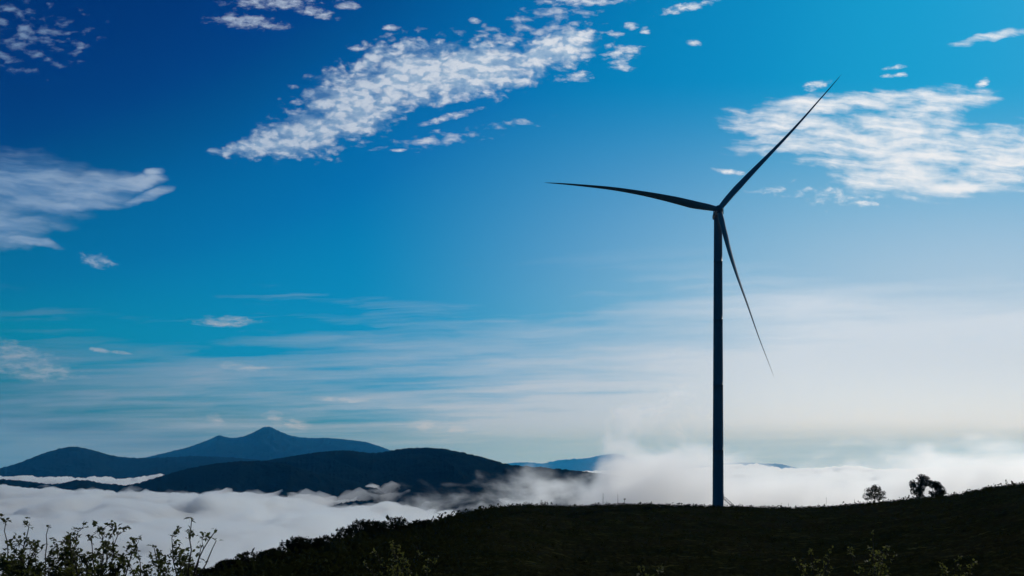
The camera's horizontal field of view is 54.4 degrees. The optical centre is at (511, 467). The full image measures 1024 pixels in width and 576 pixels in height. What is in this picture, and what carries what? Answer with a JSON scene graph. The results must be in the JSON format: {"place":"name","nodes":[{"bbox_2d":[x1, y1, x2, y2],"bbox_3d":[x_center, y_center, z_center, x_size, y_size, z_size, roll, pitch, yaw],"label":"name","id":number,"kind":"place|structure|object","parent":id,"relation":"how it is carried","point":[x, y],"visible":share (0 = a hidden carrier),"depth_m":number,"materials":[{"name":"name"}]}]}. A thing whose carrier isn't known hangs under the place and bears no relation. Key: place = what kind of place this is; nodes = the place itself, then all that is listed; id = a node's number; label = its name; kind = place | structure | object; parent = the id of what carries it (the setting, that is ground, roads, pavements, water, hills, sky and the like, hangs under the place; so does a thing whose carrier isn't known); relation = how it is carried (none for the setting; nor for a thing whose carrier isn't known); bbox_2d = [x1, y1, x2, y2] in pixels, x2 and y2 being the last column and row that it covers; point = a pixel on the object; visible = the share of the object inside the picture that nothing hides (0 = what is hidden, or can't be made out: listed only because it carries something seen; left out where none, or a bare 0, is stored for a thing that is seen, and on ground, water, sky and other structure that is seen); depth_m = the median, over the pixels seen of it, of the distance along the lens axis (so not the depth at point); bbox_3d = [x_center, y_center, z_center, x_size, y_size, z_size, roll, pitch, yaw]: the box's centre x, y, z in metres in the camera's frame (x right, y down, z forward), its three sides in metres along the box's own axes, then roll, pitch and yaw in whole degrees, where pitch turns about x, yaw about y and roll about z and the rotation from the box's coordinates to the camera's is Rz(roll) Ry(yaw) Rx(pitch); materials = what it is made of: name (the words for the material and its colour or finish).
{"place":"outdoors","nodes":[
{"label":"outdoors","id":0,"kind":"place"},
{"bbox_2d":[0,447,265,485],"bbox_3d":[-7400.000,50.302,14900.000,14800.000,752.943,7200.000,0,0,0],"label":"mountains","id":1,"kind":"structure","parent":0,"point":[63,465],"depth_m":13363.60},
{"bbox_2d":[0,461,412,532],"bbox_3d":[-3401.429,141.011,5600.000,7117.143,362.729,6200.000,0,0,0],"label":"mountains","id":2,"kind":"structure","parent":0,"point":[249,493],"depth_m":4962.72,"materials":[{"name":"white"}]},
{"bbox_2d":[146,427,390,459],"bbox_3d":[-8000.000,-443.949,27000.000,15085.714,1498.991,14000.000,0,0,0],"label":"mountains","id":3,"kind":"structure","parent":0,"point":[266,443],"depth_m":25435.15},
{"bbox_2d":[0,471,1023,575],"bbox_3d":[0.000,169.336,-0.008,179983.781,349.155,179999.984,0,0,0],"label":"ground","id":4,"kind":"structure","parent":0,"point":[799,489],"depth_m":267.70,"materials":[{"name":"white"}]},
{"bbox_2d":[0,513,40,575],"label":"shrub","id":5,"kind":"object","parent":4,"relation":"on","point":[12,566],"visible":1,"depth_m":12.57,"materials":[{"name":"green plant"}]},
{"bbox_2d":[22,522,88,575],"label":"shrub","id":6,"kind":"object","parent":4,"relation":"on","point":[53,564],"visible":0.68,"depth_m":13.78,"materials":[{"name":"green plant"}]},
{"bbox_2d":[57,520,141,575],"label":"shrub","id":7,"kind":"object","parent":4,"relation":"on","point":[95,570],"visible":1,"depth_m":13.06,"materials":[{"name":"green plant"}]},
{"bbox_2d":[125,547,172,575],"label":"shrub","id":8,"kind":"object","parent":4,"relation":"on","point":[145,572],"visible":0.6,"depth_m":14.12,"materials":[{"name":"green plant"}]},
{"bbox_2d":[144,517,219,575],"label":"shrub","id":9,"kind":"object","parent":4,"relation":"on","point":[189,568],"visible":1,"depth_m":12.86,"materials":[{"name":"green plant"}]},
{"bbox_2d":[191,567,221,575],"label":"tree","id":10,"kind":"object","parent":4,"relation":"on","point":[204,571],"visible":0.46,"depth_m":158.87,"materials":[{"name":"green plant"}]},
{"bbox_2d":[213,558,243,569],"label":"tree","id":11,"kind":"object","parent":4,"relation":"on","point":[229,562],"visible":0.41,"depth_m":164.00,"materials":[{"name":"green plant"}]},
{"bbox_2d":[233,551,265,564],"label":"tree","id":12,"kind":"object","parent":4,"relation":"on","point":[247,554],"visible":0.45,"depth_m":174.70,"materials":[{"name":"green plant"}]},
{"bbox_2d":[255,547,286,559],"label":"tree","id":13,"kind":"object","parent":4,"relation":"on","point":[267,554],"visible":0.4,"depth_m":187.20,"materials":[{"name":"green plant"}]},
{"bbox_2d":[278,536,312,553],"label":"tree","id":14,"kind":"object","parent":4,"relation":"on","point":[298,543],"visible":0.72,"depth_m":200.87,"materials":[{"name":"green plant"}]},
{"bbox_2d":[307,536,330,549],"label":"tree","id":15,"kind":"object","parent":4,"relation":"on","point":[319,541],"visible":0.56,"depth_m":211.84,"materials":[{"name":"green plant"}]},
{"bbox_2d":[323,533,346,542],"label":"tree","id":16,"kind":"object","parent":4,"relation":"on","point":[327,537],"visible":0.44,"depth_m":222.23,"materials":[{"name":"green plant"}]},
{"bbox_2d":[335,526,353,540],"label":"tree","id":17,"kind":"object","parent":4,"relation":"on","point":[342,532],"visible":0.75,"depth_m":230.06,"materials":[{"name":"green plant"}]},
{"bbox_2d":[348,518,375,536],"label":"tree","id":18,"kind":"object","parent":4,"relation":"on","point":[363,525],"visible":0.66,"depth_m":242.35,"materials":[{"name":"green plant"}]},
{"bbox_2d":[370,520,388,534],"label":"tree","id":19,"kind":"object","parent":4,"relation":"on","point":[381,526],"visible":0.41,"depth_m":253.90,"materials":[{"name":"green plant"}]},
{"bbox_2d":[376,516,412,531],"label":"tree","id":20,"kind":"object","parent":4,"relation":"on","point":[399,520],"visible":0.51,"depth_m":267.23,"materials":[{"name":"green plant"}]},
{"bbox_2d":[363,540,436,575],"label":"shrub","id":21,"kind":"object","parent":4,"relation":"on","point":[397,566],"visible":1,"depth_m":20.18,"materials":[{"name":"green plant"}]},
{"bbox_2d":[406,520,429,525],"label":"tree","id":22,"kind":"object","parent":4,"relation":"on","point":[423,522],"visible":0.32,"depth_m":288.68,"materials":[{"name":"green plant"}]},
{"bbox_2d":[637,563,664,575],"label":"shrub","id":23,"kind":"object","parent":4,"relation":"on","point":[639,568],"visible":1,"depth_m":18.00,"materials":[{"name":"green plant"}]},
{"bbox_2d":[552,75,840,506],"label":"wind turbine","id":24,"kind":"object","parent":4,"relation":"on","point":[720,229],"visible":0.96,"depth_m":405.02,"materials":[{"name":"paint"}]},
{"bbox_2d":[791,544,832,575],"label":"shrub","id":25,"kind":"object","parent":4,"relation":"on","point":[814,562],"visible":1,"depth_m":19.14,"materials":[{"name":"green plant"}]},
{"bbox_2d":[847,530,896,575],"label":"shrub","id":26,"kind":"object","parent":4,"relation":"on","point":[878,572],"visible":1,"depth_m":19.01,"materials":[{"name":"green plant"}]},
{"bbox_2d":[862,484,885,501],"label":"tree","id":27,"kind":"object","parent":4,"relation":"on","point":[874,488],"visible":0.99,"depth_m":395.47,"materials":[{"name":"green plant"}]},
{"bbox_2d":[909,474,930,497],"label":"tree","id":28,"kind":"object","parent":4,"relation":"on","point":[920,484],"visible":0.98,"depth_m":384.42,"materials":[{"name":"green plant"}]},
{"bbox_2d":[926,480,945,496],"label":"tree","id":29,"kind":"object","parent":4,"relation":"on","point":[937,487],"visible":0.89,"depth_m":382.43,"materials":[{"name":"green plant"}]},
{"bbox_2d":[939,556,976,575],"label":"shrub","id":30,"kind":"object","parent":4,"relation":"on","point":[945,572],"visible":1,"depth_m":20.18,"materials":[{"name":"green plant"}]},
{"bbox_2d":[0,0,1023,471],"label":"sky","id":31,"kind":"structure","parent":0,"point":[337,219],"materials":[{"name":"blue"}]},
{"bbox_2d":[261,447,795,521],"bbox_3d":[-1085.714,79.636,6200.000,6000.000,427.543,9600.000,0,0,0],"label":"mountains","id":32,"kind":"structure","parent":0,"point":[421,484],"depth_m":4211.73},
{"bbox_2d":[507,453,964,472],"bbox_3d":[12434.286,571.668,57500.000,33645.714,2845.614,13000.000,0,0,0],"label":"mountains","id":33,"kind":"structure","parent":0,"point":[609,462],"depth_m":55354.90,"materials":[{"name":"white"}]}
]}

